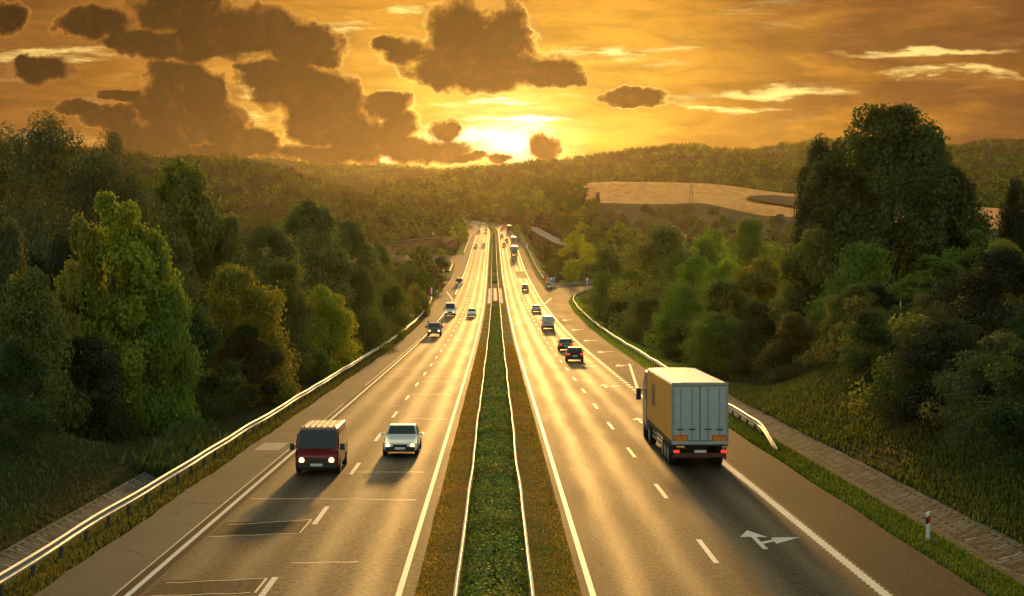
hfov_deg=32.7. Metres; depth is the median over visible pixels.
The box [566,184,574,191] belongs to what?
broadleaf tree
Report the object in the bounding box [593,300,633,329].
broadleaf tree
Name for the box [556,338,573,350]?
car
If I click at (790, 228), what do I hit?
broadleaf tree
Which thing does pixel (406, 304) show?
bush
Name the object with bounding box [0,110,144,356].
broadleaf tree
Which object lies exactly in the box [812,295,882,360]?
broadleaf tree
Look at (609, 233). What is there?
bush
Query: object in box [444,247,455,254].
broadleaf tree
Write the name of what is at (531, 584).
guardrail
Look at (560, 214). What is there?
bush
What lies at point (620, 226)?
broadleaf tree
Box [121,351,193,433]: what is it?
broadleaf tree
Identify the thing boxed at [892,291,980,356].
bush
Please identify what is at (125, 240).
maple tree
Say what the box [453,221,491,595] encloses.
guardrail
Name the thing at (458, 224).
poplar tree
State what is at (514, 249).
articulated lorry
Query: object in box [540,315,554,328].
van
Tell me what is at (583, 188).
poplar tree
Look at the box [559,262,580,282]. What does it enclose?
broadleaf tree
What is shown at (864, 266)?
broadleaf tree
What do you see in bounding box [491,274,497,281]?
median hedge
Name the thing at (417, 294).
bush
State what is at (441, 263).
broadleaf tree
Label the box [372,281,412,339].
broadleaf tree
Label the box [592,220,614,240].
broadleaf tree
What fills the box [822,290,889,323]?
bush
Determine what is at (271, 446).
repair patch
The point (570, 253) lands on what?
broadleaf tree
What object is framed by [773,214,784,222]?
bush
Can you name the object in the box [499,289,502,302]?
median slab
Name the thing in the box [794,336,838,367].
bush
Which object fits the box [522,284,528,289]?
car
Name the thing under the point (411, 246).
embankment
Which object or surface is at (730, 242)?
broadleaf tree
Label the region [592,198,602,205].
bush
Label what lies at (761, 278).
broadleaf tree
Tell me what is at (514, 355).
verge grass
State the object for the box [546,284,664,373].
slip road
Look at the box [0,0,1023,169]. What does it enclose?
sky
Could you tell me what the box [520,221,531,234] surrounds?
broadleaf tree
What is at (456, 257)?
slip road
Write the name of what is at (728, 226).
bush
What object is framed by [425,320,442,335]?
car
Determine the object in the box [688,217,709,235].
broadleaf tree
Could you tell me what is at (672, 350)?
broadleaf tree
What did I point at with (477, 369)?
verge grass
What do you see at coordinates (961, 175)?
oak tree
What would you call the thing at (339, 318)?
broadleaf tree
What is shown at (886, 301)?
broadleaf tree
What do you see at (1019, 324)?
broadleaf tree
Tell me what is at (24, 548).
gutter
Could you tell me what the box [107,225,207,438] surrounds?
broadleaf tree
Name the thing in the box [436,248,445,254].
broadleaf tree
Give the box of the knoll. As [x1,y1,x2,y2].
[471,185,578,221]
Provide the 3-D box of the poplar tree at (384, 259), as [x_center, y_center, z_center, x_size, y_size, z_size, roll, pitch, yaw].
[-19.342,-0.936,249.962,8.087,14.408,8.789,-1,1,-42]
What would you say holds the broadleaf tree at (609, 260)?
on the ground at (236, 422)
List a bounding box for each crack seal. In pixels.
[154,519,310,595]
[251,306,476,562]
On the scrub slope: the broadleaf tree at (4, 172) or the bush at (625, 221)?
the bush at (625, 221)
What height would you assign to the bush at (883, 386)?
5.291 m
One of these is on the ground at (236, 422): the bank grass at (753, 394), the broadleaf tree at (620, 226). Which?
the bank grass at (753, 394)
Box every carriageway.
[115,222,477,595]
[139,222,482,595]
[265,222,489,595]
[488,222,895,595]
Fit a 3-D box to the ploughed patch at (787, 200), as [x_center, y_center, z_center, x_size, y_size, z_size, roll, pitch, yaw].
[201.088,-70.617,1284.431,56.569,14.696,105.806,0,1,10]
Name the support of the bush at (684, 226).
on the scrub slope
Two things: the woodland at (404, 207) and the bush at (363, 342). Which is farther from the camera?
the woodland at (404, 207)
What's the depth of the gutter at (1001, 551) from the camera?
69.04 m
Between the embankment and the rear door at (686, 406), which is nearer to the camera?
the rear door at (686, 406)
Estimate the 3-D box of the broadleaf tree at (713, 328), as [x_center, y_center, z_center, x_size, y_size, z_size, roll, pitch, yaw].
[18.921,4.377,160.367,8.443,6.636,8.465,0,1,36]
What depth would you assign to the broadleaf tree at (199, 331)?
111.27 m
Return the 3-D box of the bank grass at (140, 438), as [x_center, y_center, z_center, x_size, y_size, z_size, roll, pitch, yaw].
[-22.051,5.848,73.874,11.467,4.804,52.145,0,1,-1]
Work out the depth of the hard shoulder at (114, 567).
67.28 m
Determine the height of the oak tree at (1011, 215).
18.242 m
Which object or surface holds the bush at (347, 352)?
on the ground at (236, 422)
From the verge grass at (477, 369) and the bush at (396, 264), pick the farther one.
the bush at (396, 264)
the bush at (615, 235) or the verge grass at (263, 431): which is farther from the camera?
the bush at (615, 235)
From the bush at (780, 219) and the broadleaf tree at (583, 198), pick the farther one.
the broadleaf tree at (583, 198)
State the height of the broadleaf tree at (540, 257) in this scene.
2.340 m
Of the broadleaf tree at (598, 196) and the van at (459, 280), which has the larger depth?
the broadleaf tree at (598, 196)
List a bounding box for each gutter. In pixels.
[0,471,158,571]
[728,395,1023,584]
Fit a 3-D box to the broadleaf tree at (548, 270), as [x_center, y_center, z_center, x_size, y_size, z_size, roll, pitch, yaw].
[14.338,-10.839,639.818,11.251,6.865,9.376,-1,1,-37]
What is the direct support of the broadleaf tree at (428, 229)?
on the ground at (236, 422)
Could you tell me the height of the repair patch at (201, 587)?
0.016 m
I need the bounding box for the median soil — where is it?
[460,271,528,595]
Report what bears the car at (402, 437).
on the carriageway at (356, 523)
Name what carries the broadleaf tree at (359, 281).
on the ground at (236, 422)
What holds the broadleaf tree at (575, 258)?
on the ground at (236, 422)
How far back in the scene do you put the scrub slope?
1044.57 m
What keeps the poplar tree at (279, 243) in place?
on the ground at (236, 422)
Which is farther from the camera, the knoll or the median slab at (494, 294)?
the knoll
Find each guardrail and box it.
[0,296,431,595]
[373,235,459,244]
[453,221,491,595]
[495,231,534,595]
[520,234,547,284]
[553,281,657,285]
[573,288,777,449]
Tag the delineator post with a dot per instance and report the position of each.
(928, 524)
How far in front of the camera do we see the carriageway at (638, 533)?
66.77 m
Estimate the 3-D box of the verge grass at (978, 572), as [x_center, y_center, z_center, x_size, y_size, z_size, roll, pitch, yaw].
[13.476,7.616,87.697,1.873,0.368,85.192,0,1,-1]
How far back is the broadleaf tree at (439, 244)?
798.45 m
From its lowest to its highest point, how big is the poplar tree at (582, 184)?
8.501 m
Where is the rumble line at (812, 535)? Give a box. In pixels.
[726,462,892,594]
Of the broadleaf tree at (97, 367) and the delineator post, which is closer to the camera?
the delineator post
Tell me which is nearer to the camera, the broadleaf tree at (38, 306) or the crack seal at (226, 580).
the crack seal at (226, 580)
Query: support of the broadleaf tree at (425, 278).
on the ground at (236, 422)
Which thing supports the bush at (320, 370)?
on the ground at (236, 422)
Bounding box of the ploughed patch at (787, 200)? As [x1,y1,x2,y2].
[746,195,802,205]
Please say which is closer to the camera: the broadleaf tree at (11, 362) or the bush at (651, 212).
the broadleaf tree at (11, 362)
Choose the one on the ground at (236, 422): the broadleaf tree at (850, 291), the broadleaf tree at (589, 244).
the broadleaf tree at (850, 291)
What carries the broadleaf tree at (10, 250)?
on the ground at (236, 422)
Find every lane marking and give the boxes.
[113,345,412,595]
[259,241,481,595]
[509,251,718,562]
[545,306,635,392]
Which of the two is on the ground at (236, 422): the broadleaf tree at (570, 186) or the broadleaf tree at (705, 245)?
the broadleaf tree at (705, 245)
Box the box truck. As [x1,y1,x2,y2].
[636,368,728,463]
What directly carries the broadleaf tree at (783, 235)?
on the scrub slope
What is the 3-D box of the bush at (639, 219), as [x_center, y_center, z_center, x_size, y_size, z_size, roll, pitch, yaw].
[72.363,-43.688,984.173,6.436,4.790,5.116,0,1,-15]
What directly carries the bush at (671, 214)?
on the scrub slope
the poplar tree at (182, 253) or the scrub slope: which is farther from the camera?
the scrub slope
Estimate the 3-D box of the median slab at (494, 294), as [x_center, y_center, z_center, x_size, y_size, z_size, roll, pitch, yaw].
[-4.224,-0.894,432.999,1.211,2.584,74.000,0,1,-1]
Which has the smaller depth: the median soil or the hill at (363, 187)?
the median soil
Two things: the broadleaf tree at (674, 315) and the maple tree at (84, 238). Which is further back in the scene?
the broadleaf tree at (674, 315)
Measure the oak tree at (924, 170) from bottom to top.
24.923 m
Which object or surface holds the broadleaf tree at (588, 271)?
on the ground at (236, 422)
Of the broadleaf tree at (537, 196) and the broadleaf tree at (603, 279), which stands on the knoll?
the broadleaf tree at (537, 196)
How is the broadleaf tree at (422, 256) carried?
on the ground at (236, 422)
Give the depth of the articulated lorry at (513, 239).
843.44 m
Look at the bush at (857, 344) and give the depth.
102.18 m
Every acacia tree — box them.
[558,233,596,272]
[662,255,716,316]
[700,258,738,313]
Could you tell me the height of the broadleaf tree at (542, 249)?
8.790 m
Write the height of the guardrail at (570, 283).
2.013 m
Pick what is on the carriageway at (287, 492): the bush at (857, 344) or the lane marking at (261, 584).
the lane marking at (261, 584)
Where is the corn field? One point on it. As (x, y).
(731, 197)
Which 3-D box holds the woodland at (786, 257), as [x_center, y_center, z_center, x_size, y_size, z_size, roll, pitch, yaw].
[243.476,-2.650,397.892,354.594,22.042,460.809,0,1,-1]
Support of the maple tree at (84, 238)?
on the ground at (236, 422)
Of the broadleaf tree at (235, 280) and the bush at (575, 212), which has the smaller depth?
the broadleaf tree at (235, 280)
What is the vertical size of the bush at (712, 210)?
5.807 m
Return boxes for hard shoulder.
[34,223,476,595]
[492,222,986,595]
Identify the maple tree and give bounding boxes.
[50,210,116,438]
[52,189,173,439]
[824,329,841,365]
[883,253,964,320]
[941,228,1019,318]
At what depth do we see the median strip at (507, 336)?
67.28 m
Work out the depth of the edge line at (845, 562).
59.74 m
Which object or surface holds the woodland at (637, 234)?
on the scrub slope
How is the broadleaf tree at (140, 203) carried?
on the ground at (236, 422)
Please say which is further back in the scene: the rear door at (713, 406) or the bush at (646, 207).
the bush at (646, 207)
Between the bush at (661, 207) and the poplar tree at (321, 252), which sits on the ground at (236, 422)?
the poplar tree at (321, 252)
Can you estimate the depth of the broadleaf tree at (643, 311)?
239.07 m
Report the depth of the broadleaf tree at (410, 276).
429.16 m
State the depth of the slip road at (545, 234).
950.12 m
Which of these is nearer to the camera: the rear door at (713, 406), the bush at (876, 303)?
the rear door at (713, 406)
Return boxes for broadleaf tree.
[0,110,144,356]
[0,128,40,349]
[0,213,48,396]
[0,264,91,434]
[0,333,82,450]
[15,231,89,414]
[30,331,141,444]
[66,128,160,367]
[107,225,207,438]
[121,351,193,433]
[122,154,233,377]
[156,310,243,420]
[189,262,301,406]
[210,323,285,404]
[248,257,318,381]
[301,284,363,372]
[328,267,398,354]
[330,220,342,233]
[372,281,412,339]
[390,261,422,305]
[396,245,408,254]
[403,244,439,287]
[410,272,439,296]
[415,264,450,291]
[420,225,438,238]
[430,239,446,254]
[433,257,450,272]
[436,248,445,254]
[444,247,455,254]
[460,225,467,240]
[514,224,520,234]
[516,205,526,216]
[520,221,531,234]
[522,209,532,220]
[533,190,544,199]
[533,209,539,215]
[533,243,557,258]
[536,256,549,260]
[540,259,558,275]
[546,252,569,280]
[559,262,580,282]
[562,251,591,273]
[563,241,582,265]
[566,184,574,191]
[569,231,597,248]
[571,222,588,232]
[572,242,597,261]
[578,263,594,281]
[578,270,616,318]
[581,193,585,204]
[584,227,602,242]
[585,246,634,315]
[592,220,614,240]
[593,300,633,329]
[596,193,600,203]
[598,221,718,339]
[607,266,654,331]
[612,221,633,235]
[614,246,636,263]
[615,297,666,345]
[640,284,718,359]
[655,324,703,363]
[675,310,761,378]
[678,278,773,373]
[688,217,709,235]
[689,235,737,313]
[697,226,730,268]
[721,253,780,346]
[725,236,736,260]
[725,299,790,385]
[730,214,781,302]
[751,310,827,385]
[766,223,850,375]
[767,246,793,261]
[777,233,790,247]
[782,225,797,242]
[799,239,895,371]
[814,282,879,345]
[864,283,939,327]
[919,348,1022,413]
[949,237,1023,331]
[997,309,1023,364]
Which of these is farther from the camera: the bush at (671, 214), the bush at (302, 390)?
the bush at (671, 214)
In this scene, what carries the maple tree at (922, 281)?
on the ground at (236, 422)
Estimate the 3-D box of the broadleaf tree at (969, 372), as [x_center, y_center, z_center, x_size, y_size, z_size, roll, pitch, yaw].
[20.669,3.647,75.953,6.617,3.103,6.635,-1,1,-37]
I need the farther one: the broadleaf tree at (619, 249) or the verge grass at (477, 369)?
the broadleaf tree at (619, 249)
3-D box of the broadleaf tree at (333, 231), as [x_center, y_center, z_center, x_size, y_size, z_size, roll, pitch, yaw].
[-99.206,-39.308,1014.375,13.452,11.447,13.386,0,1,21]
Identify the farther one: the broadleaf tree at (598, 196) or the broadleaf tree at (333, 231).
the broadleaf tree at (598, 196)
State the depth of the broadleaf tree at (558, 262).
588.93 m
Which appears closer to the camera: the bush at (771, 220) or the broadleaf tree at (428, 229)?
the broadleaf tree at (428, 229)
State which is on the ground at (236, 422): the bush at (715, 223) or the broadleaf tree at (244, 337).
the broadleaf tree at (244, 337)
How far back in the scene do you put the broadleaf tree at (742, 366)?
149.10 m
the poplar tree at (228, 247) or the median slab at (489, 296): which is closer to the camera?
the poplar tree at (228, 247)
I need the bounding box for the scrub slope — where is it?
[539,203,1002,281]
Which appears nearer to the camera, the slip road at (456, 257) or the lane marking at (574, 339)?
the lane marking at (574, 339)
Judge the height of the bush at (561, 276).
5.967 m
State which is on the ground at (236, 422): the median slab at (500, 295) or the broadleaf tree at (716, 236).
the broadleaf tree at (716, 236)
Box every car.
[381,423,422,454]
[425,320,442,335]
[466,308,476,316]
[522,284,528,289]
[531,305,541,311]
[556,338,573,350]
[564,347,583,360]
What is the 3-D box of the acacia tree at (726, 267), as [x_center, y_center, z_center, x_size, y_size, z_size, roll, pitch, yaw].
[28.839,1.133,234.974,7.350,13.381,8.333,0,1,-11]
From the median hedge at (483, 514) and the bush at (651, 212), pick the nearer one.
the median hedge at (483, 514)
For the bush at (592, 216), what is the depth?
991.90 m
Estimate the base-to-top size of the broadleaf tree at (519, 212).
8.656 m
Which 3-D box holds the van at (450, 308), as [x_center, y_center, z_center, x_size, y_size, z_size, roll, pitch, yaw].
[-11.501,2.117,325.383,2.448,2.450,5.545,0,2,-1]
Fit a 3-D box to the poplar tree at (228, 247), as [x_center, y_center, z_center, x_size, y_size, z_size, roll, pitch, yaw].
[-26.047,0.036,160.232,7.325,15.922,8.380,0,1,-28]
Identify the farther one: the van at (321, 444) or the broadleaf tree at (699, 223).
the broadleaf tree at (699, 223)
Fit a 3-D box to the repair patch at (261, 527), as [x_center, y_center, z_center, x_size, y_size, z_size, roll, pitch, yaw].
[-8.712,7.960,60.520,2.900,0.016,3.000,0,1,-1]
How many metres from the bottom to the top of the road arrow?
0.014 m
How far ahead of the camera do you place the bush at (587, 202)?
1094.85 m
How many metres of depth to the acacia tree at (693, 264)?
225.01 m
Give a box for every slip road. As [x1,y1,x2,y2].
[390,255,464,259]
[422,255,465,321]
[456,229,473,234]
[516,225,567,245]
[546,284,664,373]
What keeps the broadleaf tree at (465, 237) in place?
on the ground at (236, 422)
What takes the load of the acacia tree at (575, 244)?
on the ground at (236, 422)
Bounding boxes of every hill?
[0,147,463,237]
[255,158,516,197]
[373,142,1023,227]
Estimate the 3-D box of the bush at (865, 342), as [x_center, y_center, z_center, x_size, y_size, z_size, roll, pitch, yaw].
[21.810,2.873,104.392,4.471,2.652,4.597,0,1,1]
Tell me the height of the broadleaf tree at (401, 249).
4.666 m
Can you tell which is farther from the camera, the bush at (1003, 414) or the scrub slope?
the scrub slope
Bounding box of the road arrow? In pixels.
[740,530,798,548]
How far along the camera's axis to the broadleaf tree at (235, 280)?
123.31 m
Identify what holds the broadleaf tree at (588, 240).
on the scrub slope
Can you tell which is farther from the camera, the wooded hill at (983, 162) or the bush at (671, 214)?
the wooded hill at (983, 162)
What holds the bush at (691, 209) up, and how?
on the scrub slope
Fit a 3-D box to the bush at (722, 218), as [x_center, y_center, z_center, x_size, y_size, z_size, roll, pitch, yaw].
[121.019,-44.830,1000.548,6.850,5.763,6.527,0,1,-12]
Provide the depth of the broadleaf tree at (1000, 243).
98.20 m
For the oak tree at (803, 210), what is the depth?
156.81 m
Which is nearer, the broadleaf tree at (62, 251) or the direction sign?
the broadleaf tree at (62, 251)
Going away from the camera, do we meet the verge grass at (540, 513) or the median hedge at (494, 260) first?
the verge grass at (540, 513)
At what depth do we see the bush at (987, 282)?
85.28 m
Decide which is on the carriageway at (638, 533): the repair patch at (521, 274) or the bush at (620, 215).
the repair patch at (521, 274)
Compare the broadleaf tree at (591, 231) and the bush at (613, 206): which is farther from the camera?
the bush at (613, 206)
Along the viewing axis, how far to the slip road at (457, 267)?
494.28 m
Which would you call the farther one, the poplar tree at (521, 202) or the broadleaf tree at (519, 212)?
the poplar tree at (521, 202)
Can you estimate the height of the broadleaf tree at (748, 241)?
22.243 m
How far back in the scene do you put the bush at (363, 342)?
213.87 m
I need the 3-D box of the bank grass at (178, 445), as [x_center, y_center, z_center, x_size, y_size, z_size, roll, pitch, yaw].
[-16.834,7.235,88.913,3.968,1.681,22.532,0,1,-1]
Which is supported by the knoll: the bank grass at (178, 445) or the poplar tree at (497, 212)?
the poplar tree at (497, 212)
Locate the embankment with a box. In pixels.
[382,237,458,251]
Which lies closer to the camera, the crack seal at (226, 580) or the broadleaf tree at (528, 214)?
the crack seal at (226, 580)
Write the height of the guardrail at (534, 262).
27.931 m
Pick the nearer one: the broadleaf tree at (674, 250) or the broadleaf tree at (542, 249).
the broadleaf tree at (674, 250)
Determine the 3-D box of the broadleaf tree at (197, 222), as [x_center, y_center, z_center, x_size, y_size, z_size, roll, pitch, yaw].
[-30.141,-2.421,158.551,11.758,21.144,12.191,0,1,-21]
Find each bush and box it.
[278,361,303,393]
[292,345,334,381]
[327,333,361,362]
[352,313,384,348]
[387,290,413,325]
[389,262,404,277]
[405,284,432,315]
[554,271,571,282]
[557,211,564,222]
[565,216,581,229]
[569,210,582,221]
[570,201,577,211]
[583,199,593,210]
[588,214,597,222]
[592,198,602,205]
[602,231,615,242]
[606,209,614,218]
[608,202,618,210]
[609,229,621,242]
[615,213,627,220]
[621,219,630,227]
[635,216,645,223]
[640,204,652,211]
[647,210,656,215]
[657,204,668,212]
[666,210,675,218]
[670,204,682,212]
[680,220,690,229]
[688,206,694,212]
[706,206,719,214]
[711,220,719,228]
[718,215,727,223]
[722,223,734,232]
[767,227,775,234]
[768,217,776,222]
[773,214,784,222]
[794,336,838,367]
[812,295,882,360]
[821,306,919,397]
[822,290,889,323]
[836,321,903,373]
[837,339,884,365]
[843,312,950,413]
[862,315,1005,427]
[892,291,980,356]
[917,328,1023,452]
[923,246,1023,358]
[956,339,1023,472]
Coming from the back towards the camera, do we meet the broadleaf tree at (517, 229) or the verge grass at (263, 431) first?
the broadleaf tree at (517, 229)
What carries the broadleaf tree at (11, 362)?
on the ground at (236, 422)
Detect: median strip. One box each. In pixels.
[415,221,491,595]
[493,226,581,595]
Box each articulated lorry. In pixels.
[510,236,516,244]
[510,245,517,255]
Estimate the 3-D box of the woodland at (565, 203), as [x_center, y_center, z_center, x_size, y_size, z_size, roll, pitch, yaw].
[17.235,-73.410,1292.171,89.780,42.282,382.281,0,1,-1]
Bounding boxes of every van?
[290,420,347,472]
[443,302,456,315]
[455,278,462,284]
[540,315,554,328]
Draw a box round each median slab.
[487,289,490,302]
[493,288,496,300]
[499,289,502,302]
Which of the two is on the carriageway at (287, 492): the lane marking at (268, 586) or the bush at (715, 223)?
the lane marking at (268, 586)
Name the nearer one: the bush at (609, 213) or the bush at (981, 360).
the bush at (981, 360)
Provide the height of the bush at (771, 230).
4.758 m
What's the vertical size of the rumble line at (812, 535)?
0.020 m
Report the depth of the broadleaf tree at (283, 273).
147.34 m
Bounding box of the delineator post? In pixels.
[926,511,929,539]
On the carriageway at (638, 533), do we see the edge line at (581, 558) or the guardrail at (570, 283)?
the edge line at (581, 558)
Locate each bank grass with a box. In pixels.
[0,418,215,546]
[104,417,229,476]
[569,297,672,367]
[724,331,1023,545]
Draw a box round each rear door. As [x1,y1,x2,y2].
[671,386,699,440]
[700,386,728,440]
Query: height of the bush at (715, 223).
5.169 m
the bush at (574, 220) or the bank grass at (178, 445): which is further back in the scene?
the bush at (574, 220)
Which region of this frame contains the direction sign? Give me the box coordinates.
[549,277,554,281]
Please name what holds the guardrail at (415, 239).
on the embankment
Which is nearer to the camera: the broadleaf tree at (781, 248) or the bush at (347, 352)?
the bush at (347, 352)
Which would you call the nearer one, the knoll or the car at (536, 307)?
the car at (536, 307)
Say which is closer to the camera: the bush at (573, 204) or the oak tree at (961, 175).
the oak tree at (961, 175)
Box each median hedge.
[457,300,529,595]
[467,220,497,270]
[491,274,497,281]
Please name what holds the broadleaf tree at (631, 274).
on the ground at (236, 422)
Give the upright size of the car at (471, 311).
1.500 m
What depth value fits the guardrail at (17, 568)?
66.72 m
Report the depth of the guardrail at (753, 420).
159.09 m
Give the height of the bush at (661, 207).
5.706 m
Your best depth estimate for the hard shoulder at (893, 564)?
63.45 m
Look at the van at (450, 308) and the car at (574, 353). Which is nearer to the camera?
the car at (574, 353)
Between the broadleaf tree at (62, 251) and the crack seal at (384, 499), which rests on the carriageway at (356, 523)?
the crack seal at (384, 499)
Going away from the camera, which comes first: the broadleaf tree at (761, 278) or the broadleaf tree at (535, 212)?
the broadleaf tree at (761, 278)
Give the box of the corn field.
[582,182,1022,228]
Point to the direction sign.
(551, 279)
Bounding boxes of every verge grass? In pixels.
[3,320,421,595]
[414,344,486,595]
[504,344,581,595]
[509,371,573,594]
[728,411,1023,595]
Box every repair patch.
[145,580,261,594]
[213,521,306,533]
[255,442,288,449]
[515,271,527,278]
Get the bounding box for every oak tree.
[770,98,1018,367]
[775,132,862,338]
[894,164,994,304]
[994,174,1023,307]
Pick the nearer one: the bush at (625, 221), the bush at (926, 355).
the bush at (926, 355)
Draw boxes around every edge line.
[124,292,452,595]
[395,228,489,595]
[455,237,475,293]
[494,226,595,595]
[511,231,891,595]
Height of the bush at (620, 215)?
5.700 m
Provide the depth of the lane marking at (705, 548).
70.65 m
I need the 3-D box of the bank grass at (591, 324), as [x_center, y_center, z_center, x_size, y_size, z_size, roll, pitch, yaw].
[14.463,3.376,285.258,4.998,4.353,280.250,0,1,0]
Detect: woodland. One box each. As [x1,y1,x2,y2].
[0,137,472,237]
[0,232,375,299]
[180,226,431,243]
[245,154,560,188]
[371,136,1023,227]
[478,181,586,218]
[560,222,1016,264]
[736,257,1019,307]
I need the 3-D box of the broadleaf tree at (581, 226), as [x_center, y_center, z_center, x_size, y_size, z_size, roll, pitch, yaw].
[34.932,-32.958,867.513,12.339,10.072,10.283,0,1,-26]
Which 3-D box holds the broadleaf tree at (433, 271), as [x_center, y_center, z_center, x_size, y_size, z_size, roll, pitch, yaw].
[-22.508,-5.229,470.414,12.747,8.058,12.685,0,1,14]
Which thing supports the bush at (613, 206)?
on the scrub slope
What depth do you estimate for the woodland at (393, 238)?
977.22 m
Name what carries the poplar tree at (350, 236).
on the ground at (236, 422)
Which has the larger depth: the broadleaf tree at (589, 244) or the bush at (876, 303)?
the broadleaf tree at (589, 244)
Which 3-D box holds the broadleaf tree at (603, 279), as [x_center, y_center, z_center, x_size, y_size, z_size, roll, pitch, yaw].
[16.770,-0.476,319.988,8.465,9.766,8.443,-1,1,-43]
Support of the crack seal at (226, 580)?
on the carriageway at (287, 492)
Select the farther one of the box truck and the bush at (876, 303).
the bush at (876, 303)
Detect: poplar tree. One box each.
[165,230,208,381]
[196,212,261,372]
[230,222,321,377]
[273,196,363,357]
[317,217,391,340]
[355,241,405,330]
[449,220,468,245]
[494,206,501,222]
[515,199,529,207]
[578,187,588,196]
[579,180,589,189]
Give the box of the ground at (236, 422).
[0,222,1023,595]
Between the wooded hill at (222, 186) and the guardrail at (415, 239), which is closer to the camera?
the guardrail at (415, 239)
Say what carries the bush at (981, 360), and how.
on the ground at (236, 422)
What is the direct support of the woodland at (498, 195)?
on the wooded hill at (983, 162)
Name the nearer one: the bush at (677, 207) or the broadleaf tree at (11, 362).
the broadleaf tree at (11, 362)
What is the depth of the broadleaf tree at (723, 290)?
174.52 m
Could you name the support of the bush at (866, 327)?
on the ground at (236, 422)
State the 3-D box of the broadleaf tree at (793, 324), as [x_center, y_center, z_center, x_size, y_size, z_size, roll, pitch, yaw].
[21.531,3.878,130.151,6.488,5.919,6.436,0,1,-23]
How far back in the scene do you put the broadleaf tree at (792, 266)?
145.18 m
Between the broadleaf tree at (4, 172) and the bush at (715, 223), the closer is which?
the broadleaf tree at (4, 172)
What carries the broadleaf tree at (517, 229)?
on the ground at (236, 422)

